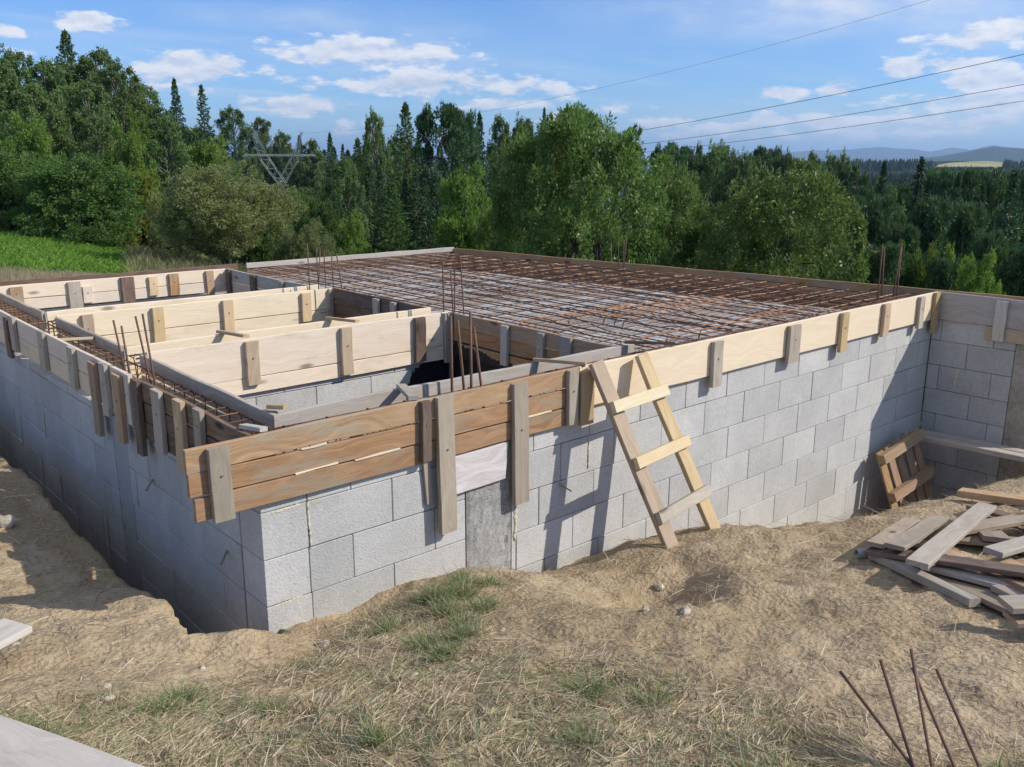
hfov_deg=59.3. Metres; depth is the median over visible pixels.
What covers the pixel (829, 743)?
dry grass
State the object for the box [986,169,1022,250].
spruce tree
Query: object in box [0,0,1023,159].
sky
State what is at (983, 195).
spruce tree
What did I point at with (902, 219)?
larch tree
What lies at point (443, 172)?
spruce tree
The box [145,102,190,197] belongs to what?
birch tree
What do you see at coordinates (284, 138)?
birch tree
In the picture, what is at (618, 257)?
starter bars
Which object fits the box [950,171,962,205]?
spruce tree
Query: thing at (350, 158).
birch tree
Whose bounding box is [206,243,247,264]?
dark bush
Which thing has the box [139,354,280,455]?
board formwork
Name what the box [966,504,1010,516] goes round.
loose plank
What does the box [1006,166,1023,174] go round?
pine tree
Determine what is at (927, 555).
loose plank
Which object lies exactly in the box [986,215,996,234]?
spruce tree
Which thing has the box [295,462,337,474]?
wood splinter
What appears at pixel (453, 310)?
starter bars
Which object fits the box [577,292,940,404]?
board formwork
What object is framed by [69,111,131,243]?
birch tree
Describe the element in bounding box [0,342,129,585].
block wall
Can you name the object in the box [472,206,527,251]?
leafy bush
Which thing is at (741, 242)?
leafy bush
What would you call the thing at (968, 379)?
block wall
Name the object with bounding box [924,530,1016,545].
loose plank
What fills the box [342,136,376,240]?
larch tree
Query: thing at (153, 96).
birch tree
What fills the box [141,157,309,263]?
olive willow
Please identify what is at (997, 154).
hills
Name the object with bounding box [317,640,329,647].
stone
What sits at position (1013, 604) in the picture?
loose plank
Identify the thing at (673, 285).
rebar cage
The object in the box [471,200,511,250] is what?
light tree
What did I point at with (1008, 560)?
loose plank
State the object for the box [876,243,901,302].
starter bars
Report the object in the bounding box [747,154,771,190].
birch tree
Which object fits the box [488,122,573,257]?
birch tree
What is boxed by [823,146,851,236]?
birch tree
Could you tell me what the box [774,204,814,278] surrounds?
leafy bush
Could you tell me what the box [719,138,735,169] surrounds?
birch tree
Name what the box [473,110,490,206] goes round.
spruce tree
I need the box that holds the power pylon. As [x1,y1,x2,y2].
[244,132,314,198]
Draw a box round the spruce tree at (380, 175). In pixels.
[364,170,404,252]
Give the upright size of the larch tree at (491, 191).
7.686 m
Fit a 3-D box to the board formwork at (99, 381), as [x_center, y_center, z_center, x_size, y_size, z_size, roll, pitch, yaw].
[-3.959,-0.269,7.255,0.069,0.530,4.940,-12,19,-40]
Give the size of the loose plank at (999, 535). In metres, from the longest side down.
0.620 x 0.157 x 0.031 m
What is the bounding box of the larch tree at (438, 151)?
[422,145,443,245]
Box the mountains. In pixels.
[640,145,1000,163]
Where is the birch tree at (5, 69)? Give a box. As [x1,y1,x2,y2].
[0,53,54,146]
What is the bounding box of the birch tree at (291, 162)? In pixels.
[272,146,296,184]
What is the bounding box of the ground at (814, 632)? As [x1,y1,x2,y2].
[0,160,1023,766]
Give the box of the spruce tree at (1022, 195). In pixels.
[1016,177,1023,241]
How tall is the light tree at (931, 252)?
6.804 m
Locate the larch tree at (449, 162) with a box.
[446,155,453,177]
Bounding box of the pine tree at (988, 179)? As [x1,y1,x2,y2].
[961,167,994,221]
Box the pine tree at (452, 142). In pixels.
[410,100,470,237]
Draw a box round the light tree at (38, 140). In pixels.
[0,109,66,232]
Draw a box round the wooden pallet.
[876,429,939,508]
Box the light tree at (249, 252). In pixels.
[243,184,295,258]
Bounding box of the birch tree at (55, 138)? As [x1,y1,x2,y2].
[45,121,69,158]
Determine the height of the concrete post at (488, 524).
2.450 m
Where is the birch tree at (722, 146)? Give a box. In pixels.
[715,140,726,203]
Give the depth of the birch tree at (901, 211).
44.05 m
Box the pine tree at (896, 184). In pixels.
[873,182,902,191]
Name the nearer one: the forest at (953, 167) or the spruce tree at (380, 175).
the spruce tree at (380, 175)
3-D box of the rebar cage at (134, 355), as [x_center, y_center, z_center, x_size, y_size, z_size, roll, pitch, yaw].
[-1.548,-0.320,7.007,2.780,0.217,0.137,-12,19,-40]
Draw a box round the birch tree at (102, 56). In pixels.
[77,45,138,162]
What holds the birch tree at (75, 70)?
on the ground at (814, 632)
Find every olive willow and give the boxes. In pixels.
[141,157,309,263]
[147,211,205,256]
[274,215,345,265]
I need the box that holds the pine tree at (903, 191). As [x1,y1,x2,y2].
[887,181,912,215]
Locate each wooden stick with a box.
[145,479,152,490]
[220,549,227,564]
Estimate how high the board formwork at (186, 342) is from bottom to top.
0.313 m
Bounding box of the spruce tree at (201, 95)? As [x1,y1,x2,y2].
[196,84,223,165]
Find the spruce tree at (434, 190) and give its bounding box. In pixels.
[421,175,447,266]
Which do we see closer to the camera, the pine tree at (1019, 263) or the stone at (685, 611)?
the stone at (685, 611)
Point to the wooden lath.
(427, 481)
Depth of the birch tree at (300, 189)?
123.62 m
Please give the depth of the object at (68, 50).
44.30 m
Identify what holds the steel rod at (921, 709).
on the ground at (814, 632)
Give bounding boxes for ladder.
[588,351,720,548]
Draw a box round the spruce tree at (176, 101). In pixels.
[167,78,193,166]
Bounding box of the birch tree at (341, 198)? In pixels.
[318,155,374,242]
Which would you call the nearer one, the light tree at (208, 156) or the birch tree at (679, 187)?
the birch tree at (679, 187)
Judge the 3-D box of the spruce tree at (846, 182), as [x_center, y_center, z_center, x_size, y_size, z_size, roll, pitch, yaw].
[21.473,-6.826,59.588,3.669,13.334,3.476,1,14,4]
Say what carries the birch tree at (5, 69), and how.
on the ground at (814, 632)
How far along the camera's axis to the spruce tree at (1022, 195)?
63.60 m
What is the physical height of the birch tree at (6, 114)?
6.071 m
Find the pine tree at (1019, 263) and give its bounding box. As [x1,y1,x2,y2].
[1006,243,1023,295]
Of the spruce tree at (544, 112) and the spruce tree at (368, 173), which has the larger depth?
the spruce tree at (544, 112)
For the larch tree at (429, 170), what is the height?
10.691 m
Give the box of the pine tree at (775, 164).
[767,153,797,205]
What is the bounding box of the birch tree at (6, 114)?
[1,107,19,144]
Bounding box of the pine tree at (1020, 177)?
[992,168,1023,208]
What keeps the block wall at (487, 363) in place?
on the ground at (814, 632)
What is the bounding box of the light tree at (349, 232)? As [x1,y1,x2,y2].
[332,207,372,260]
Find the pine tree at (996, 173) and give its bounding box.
[976,166,1002,205]
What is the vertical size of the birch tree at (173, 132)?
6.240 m
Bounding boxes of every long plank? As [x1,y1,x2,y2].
[901,430,1023,461]
[907,427,1023,453]
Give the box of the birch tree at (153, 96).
[112,82,179,185]
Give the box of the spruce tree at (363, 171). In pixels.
[358,145,373,213]
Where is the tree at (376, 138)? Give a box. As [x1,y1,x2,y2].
[357,105,398,257]
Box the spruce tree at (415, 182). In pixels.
[401,172,433,249]
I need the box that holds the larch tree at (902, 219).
[897,213,906,233]
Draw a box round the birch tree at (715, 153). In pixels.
[698,138,729,209]
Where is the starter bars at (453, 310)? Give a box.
[442,257,465,343]
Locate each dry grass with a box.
[0,264,109,281]
[0,576,1023,766]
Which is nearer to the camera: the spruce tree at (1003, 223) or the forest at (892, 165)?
the spruce tree at (1003, 223)
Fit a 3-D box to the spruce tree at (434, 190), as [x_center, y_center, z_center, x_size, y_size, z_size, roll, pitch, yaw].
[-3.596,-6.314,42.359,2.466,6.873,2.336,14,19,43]
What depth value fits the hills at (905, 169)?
1259.88 m
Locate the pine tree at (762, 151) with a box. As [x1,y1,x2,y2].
[752,144,782,181]
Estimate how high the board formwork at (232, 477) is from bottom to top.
0.802 m
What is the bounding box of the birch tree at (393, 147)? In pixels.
[387,131,409,219]
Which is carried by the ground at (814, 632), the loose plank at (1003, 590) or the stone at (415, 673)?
the stone at (415, 673)
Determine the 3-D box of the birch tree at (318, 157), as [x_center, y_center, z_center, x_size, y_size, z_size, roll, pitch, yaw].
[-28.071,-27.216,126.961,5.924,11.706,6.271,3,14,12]
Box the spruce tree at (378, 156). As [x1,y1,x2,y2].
[367,130,395,239]
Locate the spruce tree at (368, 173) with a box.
[360,167,391,252]
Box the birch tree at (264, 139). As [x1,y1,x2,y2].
[243,115,286,185]
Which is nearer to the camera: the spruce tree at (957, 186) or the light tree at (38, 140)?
the light tree at (38, 140)
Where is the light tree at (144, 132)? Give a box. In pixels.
[123,106,163,194]
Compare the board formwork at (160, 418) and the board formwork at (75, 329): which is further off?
the board formwork at (75, 329)
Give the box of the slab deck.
[266,265,839,351]
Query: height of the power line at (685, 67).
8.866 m
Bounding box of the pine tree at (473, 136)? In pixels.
[457,107,481,203]
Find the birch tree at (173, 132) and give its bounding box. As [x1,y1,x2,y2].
[132,112,193,206]
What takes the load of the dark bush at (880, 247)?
on the ground at (814, 632)
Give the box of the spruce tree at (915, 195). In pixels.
[906,172,921,221]
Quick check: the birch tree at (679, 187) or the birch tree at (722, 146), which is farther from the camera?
the birch tree at (722, 146)
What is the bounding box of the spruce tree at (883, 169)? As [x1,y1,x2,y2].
[876,160,888,198]
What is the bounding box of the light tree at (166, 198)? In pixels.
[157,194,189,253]
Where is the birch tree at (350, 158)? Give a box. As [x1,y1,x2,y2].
[332,153,359,192]
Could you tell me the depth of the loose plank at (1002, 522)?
5.49 m
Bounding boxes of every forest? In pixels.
[619,178,999,220]
[622,171,1010,191]
[821,158,1023,171]
[925,165,1013,169]
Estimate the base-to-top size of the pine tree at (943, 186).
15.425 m
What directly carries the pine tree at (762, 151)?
on the ground at (814, 632)
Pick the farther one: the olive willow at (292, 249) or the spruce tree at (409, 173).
the spruce tree at (409, 173)
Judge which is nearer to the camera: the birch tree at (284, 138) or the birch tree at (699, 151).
the birch tree at (699, 151)
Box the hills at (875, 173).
[861,169,1022,175]
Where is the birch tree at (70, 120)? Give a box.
[56,109,102,225]
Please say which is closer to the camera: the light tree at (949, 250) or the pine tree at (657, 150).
the light tree at (949, 250)
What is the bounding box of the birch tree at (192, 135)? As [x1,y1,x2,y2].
[185,125,220,158]
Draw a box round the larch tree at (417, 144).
[409,140,428,239]
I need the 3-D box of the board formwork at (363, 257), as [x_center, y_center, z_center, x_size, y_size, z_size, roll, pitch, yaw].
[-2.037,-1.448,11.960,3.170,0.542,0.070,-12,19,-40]
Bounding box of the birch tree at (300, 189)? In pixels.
[298,187,312,200]
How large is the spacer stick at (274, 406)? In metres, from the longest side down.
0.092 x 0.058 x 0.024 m
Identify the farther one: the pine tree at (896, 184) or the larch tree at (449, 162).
the pine tree at (896, 184)
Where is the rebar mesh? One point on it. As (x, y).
(512, 269)
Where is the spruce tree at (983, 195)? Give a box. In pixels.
[977,183,987,230]
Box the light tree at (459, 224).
[433,158,491,265]
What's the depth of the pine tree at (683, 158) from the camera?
68.24 m
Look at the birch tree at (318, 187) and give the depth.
120.28 m
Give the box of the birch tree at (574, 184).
[553,178,589,205]
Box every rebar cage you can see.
[0,301,283,456]
[48,309,322,335]
[127,353,145,378]
[250,295,916,452]
[429,261,878,309]
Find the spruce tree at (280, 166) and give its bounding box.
[265,145,292,190]
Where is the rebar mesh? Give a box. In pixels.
[245,252,908,354]
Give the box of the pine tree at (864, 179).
[833,169,871,230]
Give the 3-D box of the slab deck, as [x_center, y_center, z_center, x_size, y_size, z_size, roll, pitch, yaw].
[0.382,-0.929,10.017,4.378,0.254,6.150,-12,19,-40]
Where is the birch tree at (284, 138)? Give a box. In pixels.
[267,129,304,187]
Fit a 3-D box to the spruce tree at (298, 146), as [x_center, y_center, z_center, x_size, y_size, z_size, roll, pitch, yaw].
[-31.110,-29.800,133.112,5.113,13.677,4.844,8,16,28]
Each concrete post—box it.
[112,413,142,590]
[464,440,510,569]
[997,344,1023,481]
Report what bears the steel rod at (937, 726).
on the ground at (814, 632)
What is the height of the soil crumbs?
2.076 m
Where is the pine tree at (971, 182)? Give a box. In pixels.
[931,164,981,205]
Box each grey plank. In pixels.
[0,618,32,648]
[0,715,144,766]
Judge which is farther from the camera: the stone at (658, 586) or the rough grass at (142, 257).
the rough grass at (142, 257)
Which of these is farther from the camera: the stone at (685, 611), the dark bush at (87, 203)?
the dark bush at (87, 203)
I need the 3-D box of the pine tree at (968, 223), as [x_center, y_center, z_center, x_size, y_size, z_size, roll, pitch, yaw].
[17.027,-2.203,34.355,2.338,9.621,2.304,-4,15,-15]
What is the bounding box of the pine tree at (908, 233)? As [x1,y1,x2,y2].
[883,218,926,264]
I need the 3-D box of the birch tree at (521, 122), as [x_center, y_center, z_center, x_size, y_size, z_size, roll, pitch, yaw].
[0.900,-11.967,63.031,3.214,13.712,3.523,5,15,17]
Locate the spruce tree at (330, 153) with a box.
[322,132,343,218]
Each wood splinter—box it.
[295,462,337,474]
[301,442,326,449]
[355,448,399,460]
[529,410,551,416]
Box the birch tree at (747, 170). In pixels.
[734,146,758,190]
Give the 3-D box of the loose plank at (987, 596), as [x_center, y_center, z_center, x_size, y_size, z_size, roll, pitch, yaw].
[2.269,1.010,4.655,0.154,0.031,1.078,-1,4,-6]
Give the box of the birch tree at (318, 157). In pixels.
[294,148,329,194]
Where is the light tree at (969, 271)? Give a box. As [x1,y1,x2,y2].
[949,247,1005,294]
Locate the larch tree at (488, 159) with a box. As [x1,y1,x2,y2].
[485,149,490,192]
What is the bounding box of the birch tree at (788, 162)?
[779,147,801,223]
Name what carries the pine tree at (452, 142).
on the ground at (814, 632)
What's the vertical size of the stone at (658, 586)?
0.050 m
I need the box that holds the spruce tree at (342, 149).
[335,143,351,221]
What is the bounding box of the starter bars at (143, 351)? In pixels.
[112,314,155,385]
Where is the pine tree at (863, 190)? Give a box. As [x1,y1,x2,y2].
[854,184,874,202]
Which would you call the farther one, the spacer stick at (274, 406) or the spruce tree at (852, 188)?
the spruce tree at (852, 188)
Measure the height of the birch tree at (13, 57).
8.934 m
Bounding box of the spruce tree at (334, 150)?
[326,146,338,180]
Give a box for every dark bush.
[0,145,62,231]
[1,151,146,248]
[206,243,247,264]
[240,205,263,265]
[248,232,283,268]
[270,187,314,236]
[274,187,305,199]
[294,194,344,255]
[795,214,837,278]
[818,257,844,280]
[828,247,872,283]
[869,242,914,285]
[886,236,923,287]
[902,245,927,279]
[954,241,988,288]
[984,246,1011,279]
[990,258,1009,293]
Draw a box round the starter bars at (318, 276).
[307,243,342,316]
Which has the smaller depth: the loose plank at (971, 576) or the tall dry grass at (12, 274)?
the loose plank at (971, 576)
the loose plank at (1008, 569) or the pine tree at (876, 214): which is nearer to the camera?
the loose plank at (1008, 569)
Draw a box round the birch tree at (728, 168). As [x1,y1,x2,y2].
[715,150,744,235]
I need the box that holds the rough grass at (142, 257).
[118,240,253,283]
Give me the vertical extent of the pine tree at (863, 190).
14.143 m
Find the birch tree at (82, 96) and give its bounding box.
[54,75,125,163]
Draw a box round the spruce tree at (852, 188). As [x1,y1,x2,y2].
[849,170,856,196]
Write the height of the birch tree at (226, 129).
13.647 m
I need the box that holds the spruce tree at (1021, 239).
[1016,214,1023,244]
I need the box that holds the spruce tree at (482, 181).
[478,177,488,208]
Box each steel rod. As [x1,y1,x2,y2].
[839,670,911,766]
[879,660,914,766]
[909,649,933,766]
[911,667,955,766]
[935,668,980,766]
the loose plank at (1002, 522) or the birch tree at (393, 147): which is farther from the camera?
the birch tree at (393, 147)
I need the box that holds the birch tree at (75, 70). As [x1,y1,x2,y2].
[44,58,119,134]
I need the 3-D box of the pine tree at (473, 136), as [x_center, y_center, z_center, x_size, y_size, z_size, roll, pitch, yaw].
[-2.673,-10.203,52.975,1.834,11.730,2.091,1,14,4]
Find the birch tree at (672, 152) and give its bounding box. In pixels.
[659,143,679,210]
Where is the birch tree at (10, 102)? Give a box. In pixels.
[0,86,16,139]
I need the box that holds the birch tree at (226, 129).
[209,104,268,185]
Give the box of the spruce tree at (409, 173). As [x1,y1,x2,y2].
[395,141,426,244]
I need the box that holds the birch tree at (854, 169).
[835,161,860,223]
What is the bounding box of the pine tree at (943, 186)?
[921,165,965,208]
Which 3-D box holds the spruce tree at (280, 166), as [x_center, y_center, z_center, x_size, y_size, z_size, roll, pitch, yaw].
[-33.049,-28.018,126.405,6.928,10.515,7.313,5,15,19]
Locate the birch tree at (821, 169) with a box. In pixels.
[809,159,832,218]
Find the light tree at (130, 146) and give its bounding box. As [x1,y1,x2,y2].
[102,119,160,218]
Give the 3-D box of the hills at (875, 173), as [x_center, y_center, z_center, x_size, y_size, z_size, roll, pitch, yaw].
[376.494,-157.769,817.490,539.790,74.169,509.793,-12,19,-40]
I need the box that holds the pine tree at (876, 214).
[846,191,897,250]
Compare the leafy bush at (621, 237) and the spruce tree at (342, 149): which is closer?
the leafy bush at (621, 237)
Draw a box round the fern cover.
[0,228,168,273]
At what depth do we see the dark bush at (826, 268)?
28.90 m
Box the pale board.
[455,441,507,493]
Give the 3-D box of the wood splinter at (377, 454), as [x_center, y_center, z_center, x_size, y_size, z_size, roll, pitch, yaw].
[-0.702,0.371,4.718,0.280,0.012,0.008,-13,19,-40]
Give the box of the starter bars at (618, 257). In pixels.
[611,235,626,284]
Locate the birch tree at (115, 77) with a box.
[85,57,173,195]
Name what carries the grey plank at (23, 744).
on the ground at (814, 632)
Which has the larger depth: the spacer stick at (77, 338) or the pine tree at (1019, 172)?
the pine tree at (1019, 172)
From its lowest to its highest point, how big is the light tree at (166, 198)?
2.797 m
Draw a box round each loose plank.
[864,547,1023,577]
[865,517,920,548]
[868,556,980,607]
[884,514,948,551]
[900,560,1006,611]
[905,502,996,569]
[914,539,970,557]
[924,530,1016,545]
[930,565,1010,587]
[946,512,1023,534]
[957,487,1023,506]
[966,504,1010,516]
[969,558,1023,573]
[976,529,1010,542]
[982,572,1023,592]
[983,536,1023,557]
[990,585,1023,594]
[991,558,1023,578]
[997,594,1023,613]
[1002,610,1023,627]
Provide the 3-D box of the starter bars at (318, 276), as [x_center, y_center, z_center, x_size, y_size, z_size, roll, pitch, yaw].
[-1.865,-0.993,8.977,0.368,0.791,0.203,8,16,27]
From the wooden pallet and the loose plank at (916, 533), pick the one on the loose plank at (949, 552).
the loose plank at (916, 533)
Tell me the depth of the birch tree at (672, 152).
69.37 m
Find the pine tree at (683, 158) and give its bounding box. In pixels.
[671,153,699,185]
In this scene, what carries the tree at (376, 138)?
on the ground at (814, 632)
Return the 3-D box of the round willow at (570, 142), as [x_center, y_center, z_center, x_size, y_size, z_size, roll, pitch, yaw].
[1.582,-2.992,20.310,4.247,6.528,4.074,7,16,25]
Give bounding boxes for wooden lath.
[422,462,433,504]
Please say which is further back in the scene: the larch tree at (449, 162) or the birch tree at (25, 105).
the larch tree at (449, 162)
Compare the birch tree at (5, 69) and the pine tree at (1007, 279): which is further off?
the birch tree at (5, 69)
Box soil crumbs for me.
[2,479,1016,766]
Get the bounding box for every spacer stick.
[59,337,93,340]
[216,330,248,337]
[239,423,267,431]
[266,404,286,408]
[325,316,359,322]
[396,383,417,399]
[533,358,586,365]
[625,341,674,344]
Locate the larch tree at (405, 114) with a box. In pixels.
[384,102,428,251]
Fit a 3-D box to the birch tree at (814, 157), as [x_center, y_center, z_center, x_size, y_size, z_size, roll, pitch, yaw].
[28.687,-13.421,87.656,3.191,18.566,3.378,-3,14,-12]
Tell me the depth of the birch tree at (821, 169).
88.00 m
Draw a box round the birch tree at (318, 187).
[311,183,333,202]
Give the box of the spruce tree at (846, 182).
[833,178,849,250]
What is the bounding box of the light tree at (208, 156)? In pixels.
[183,133,242,194]
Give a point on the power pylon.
(269, 159)
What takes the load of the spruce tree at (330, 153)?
on the ground at (814, 632)
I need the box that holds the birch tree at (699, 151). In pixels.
[693,142,702,161]
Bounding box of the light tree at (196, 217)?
[184,207,211,255]
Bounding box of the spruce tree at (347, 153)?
[344,149,350,157]
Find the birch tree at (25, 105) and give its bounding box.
[0,81,78,237]
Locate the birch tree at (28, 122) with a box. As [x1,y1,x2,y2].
[17,113,61,230]
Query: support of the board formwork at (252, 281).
attached to the block wall at (487, 363)
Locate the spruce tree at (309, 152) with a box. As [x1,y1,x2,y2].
[298,148,321,193]
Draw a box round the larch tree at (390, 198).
[369,182,419,252]
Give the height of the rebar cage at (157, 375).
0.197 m
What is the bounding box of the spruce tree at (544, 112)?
[541,106,545,136]
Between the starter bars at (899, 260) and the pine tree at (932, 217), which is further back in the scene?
the pine tree at (932, 217)
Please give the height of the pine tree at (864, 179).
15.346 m
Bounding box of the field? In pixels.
[935,161,1002,167]
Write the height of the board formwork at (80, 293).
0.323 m
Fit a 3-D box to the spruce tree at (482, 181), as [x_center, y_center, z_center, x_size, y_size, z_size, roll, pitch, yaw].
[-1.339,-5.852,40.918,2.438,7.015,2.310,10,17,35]
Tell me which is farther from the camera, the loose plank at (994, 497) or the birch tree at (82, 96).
the birch tree at (82, 96)
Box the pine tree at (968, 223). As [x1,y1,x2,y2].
[937,200,991,263]
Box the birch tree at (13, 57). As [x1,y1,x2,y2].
[0,43,43,110]
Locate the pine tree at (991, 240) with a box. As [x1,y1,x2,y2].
[968,227,1009,279]
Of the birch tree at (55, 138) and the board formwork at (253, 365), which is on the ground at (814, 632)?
the birch tree at (55, 138)
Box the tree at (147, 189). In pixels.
[110,164,162,251]
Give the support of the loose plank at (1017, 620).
on the loose plank at (1003, 590)
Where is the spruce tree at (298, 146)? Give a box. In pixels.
[293,135,303,189]
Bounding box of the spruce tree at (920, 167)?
[907,156,928,218]
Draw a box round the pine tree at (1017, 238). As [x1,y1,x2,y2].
[985,204,1023,249]
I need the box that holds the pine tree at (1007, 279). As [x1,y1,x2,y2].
[988,247,1023,296]
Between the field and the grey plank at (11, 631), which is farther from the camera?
the field
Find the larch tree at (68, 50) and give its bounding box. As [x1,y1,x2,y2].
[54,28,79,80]
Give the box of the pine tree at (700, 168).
[688,154,717,203]
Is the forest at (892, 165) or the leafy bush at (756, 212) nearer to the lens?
the leafy bush at (756, 212)
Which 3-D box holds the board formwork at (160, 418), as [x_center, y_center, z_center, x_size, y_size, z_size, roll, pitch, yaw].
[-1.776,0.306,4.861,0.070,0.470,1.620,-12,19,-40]
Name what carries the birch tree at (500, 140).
on the ground at (814, 632)
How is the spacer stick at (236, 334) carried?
on the board formwork at (186, 342)
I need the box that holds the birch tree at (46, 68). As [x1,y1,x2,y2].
[0,55,77,140]
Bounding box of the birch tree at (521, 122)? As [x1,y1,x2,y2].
[509,111,533,209]
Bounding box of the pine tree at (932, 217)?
[907,193,958,266]
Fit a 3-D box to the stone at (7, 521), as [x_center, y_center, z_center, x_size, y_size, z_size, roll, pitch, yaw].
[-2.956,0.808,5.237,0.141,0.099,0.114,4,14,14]
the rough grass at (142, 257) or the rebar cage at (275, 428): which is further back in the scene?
the rough grass at (142, 257)
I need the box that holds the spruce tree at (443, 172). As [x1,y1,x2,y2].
[429,166,450,266]
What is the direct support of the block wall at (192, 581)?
on the ground at (814, 632)
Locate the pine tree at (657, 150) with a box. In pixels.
[649,142,679,183]
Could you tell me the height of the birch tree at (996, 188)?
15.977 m
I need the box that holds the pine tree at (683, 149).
[662,144,698,163]
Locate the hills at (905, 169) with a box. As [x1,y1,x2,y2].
[595,161,1019,196]
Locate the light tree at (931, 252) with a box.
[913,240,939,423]
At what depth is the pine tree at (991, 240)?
28.75 m
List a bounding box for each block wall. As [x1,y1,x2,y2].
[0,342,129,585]
[43,291,381,331]
[127,421,248,634]
[239,359,448,458]
[240,453,465,633]
[339,340,512,378]
[453,340,532,359]
[511,320,930,572]
[913,319,1016,501]
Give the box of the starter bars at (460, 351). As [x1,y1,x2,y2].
[449,311,484,411]
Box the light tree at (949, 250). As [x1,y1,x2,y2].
[922,240,978,405]
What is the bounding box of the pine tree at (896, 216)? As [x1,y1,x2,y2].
[867,193,899,247]
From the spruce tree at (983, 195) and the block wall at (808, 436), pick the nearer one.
the block wall at (808, 436)
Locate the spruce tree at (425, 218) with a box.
[409,178,439,254]
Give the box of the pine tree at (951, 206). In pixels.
[944,200,958,243]
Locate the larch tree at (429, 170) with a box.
[410,146,436,242]
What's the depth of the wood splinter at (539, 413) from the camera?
5.46 m
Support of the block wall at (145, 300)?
on the ground at (814, 632)
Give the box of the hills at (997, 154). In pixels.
[905,146,1023,162]
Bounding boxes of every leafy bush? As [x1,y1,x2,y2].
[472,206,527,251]
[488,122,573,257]
[550,228,588,258]
[587,218,639,262]
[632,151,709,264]
[649,192,734,271]
[693,155,871,282]
[728,229,774,273]
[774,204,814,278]
[820,216,845,268]
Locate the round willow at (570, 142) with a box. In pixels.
[488,100,676,266]
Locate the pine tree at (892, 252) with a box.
[842,242,906,285]
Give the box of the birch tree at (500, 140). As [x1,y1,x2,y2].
[485,113,520,196]
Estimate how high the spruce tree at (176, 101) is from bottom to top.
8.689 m
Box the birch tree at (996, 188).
[985,170,1008,233]
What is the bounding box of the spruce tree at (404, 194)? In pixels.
[390,175,419,250]
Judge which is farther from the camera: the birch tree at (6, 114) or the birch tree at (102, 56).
the birch tree at (102, 56)
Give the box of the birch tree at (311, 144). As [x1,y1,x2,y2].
[294,138,329,189]
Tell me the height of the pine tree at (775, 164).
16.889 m
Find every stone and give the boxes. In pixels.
[0,514,17,528]
[99,683,111,688]
[101,694,114,700]
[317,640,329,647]
[407,671,418,676]
[641,606,648,611]
[653,582,663,590]
[680,607,690,615]
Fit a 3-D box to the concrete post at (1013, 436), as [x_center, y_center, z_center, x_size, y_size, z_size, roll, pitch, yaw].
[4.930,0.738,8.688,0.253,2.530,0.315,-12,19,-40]
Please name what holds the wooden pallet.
on the ground at (814, 632)
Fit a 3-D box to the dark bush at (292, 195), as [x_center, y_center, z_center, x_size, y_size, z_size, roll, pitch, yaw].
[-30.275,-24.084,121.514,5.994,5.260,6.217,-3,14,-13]
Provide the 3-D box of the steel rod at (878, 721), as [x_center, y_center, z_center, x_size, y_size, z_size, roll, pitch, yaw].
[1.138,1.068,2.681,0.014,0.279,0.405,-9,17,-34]
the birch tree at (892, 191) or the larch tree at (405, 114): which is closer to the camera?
the larch tree at (405, 114)
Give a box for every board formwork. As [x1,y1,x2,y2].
[0,264,237,309]
[0,269,226,308]
[0,292,46,331]
[0,309,128,443]
[46,285,319,336]
[55,317,125,369]
[56,288,333,345]
[124,373,252,474]
[126,307,430,378]
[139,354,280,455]
[146,311,452,395]
[182,367,594,534]
[225,268,308,293]
[246,247,453,289]
[278,344,633,452]
[332,288,426,317]
[448,312,618,366]
[452,248,1023,309]
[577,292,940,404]
[935,291,1023,344]
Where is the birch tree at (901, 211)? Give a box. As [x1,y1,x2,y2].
[894,199,907,224]
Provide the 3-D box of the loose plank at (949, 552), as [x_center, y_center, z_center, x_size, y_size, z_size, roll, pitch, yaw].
[2.411,0.943,5.195,0.104,0.029,0.615,-2,2,-7]
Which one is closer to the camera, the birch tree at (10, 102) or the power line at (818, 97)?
the birch tree at (10, 102)
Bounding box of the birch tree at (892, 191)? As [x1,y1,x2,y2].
[870,175,904,213]
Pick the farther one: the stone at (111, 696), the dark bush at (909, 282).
the dark bush at (909, 282)
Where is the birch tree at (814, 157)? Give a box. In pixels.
[798,148,821,230]
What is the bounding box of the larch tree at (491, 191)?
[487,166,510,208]
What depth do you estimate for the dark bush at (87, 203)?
23.34 m
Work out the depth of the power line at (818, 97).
60.08 m
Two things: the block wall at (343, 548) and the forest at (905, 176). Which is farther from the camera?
the forest at (905, 176)
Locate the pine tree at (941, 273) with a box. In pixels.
[922,254,967,403]
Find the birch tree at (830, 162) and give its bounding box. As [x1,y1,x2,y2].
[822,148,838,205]
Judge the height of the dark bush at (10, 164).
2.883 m
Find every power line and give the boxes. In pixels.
[315,0,927,132]
[319,54,1023,164]
[432,101,1021,169]
[436,84,1023,162]
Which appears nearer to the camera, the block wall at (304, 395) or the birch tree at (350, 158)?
the block wall at (304, 395)

